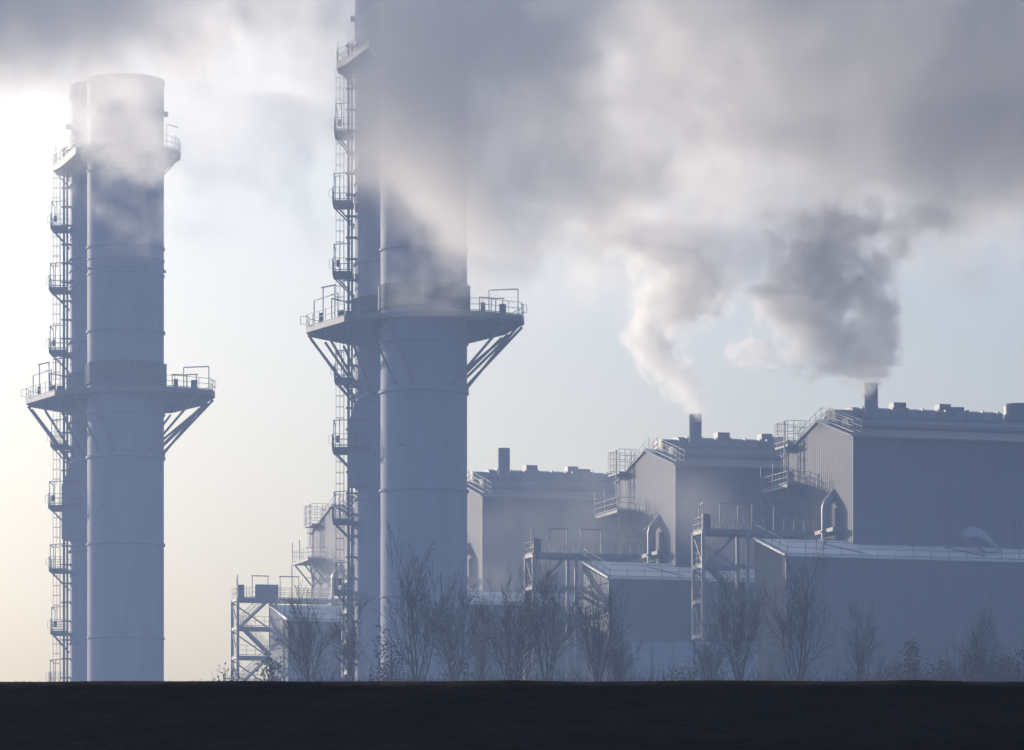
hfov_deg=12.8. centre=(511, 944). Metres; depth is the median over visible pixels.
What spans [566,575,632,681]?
bare tree
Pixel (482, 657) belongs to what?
bare tree
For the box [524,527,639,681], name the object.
stair tower
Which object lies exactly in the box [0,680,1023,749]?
ground
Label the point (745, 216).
sky
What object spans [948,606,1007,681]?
bare tree
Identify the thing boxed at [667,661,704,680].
leafy shrub
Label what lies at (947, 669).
leafy shrub
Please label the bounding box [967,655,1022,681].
leafy shrub
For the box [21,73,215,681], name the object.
twin flue chimney
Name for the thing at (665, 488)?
boiler house
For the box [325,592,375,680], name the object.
bare tree
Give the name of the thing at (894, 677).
leafy shrub
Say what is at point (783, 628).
bare tree
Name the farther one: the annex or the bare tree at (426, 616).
the annex
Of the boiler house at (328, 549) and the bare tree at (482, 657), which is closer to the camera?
the bare tree at (482, 657)
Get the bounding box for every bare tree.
[273,580,347,681]
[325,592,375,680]
[374,518,459,680]
[426,572,497,680]
[464,608,500,678]
[465,563,558,680]
[514,545,588,680]
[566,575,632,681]
[603,631,644,680]
[685,626,733,679]
[699,565,771,679]
[760,534,836,680]
[842,598,882,680]
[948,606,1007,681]
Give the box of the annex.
[631,639,758,680]
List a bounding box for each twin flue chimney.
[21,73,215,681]
[300,0,526,680]
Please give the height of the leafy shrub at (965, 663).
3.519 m
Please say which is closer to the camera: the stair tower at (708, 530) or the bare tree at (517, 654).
the bare tree at (517, 654)
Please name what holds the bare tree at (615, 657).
on the ground at (643, 715)
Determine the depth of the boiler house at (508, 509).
455.48 m
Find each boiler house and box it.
[268,493,354,681]
[467,448,628,680]
[580,413,794,681]
[752,382,1023,680]
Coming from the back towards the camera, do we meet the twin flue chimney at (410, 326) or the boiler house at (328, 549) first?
the boiler house at (328, 549)
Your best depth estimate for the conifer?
233.03 m
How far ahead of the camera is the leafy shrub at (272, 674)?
238.25 m
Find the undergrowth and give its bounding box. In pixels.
[114,638,1023,681]
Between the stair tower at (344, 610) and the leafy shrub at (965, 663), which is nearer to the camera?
the leafy shrub at (965, 663)
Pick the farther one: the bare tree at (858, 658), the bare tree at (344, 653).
the bare tree at (344, 653)
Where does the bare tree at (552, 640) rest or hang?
on the ground at (643, 715)
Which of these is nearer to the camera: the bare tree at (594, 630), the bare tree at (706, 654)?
the bare tree at (594, 630)
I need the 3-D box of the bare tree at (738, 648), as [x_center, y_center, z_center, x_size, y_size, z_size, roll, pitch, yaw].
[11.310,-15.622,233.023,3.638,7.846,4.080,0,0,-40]
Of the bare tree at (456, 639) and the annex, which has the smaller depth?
the bare tree at (456, 639)
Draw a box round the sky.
[0,0,1023,681]
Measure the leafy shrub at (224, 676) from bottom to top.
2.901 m
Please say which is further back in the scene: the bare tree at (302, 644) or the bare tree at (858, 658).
the bare tree at (302, 644)
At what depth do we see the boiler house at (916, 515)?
400.47 m
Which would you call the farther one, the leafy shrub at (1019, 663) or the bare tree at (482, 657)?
the bare tree at (482, 657)
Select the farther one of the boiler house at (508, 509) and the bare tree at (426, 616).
the boiler house at (508, 509)
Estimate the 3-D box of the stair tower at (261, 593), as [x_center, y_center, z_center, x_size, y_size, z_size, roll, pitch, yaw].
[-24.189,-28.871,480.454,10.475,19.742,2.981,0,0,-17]
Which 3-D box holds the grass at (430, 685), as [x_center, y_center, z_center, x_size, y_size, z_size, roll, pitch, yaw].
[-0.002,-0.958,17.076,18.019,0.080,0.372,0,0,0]
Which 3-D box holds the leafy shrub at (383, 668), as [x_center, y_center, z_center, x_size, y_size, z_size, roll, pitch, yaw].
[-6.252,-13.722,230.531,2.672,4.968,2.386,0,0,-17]
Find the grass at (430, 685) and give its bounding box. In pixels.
[0,679,1022,695]
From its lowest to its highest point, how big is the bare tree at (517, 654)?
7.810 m
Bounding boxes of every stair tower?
[231,574,332,680]
[342,565,354,680]
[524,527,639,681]
[692,502,813,639]
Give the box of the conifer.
[897,637,928,679]
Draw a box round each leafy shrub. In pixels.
[200,662,246,680]
[255,653,289,680]
[369,624,412,680]
[440,654,483,680]
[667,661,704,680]
[877,662,907,680]
[920,658,964,680]
[955,650,994,681]
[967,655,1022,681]
[986,640,1023,681]
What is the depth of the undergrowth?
235.02 m
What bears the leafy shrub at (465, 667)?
on the ground at (643, 715)

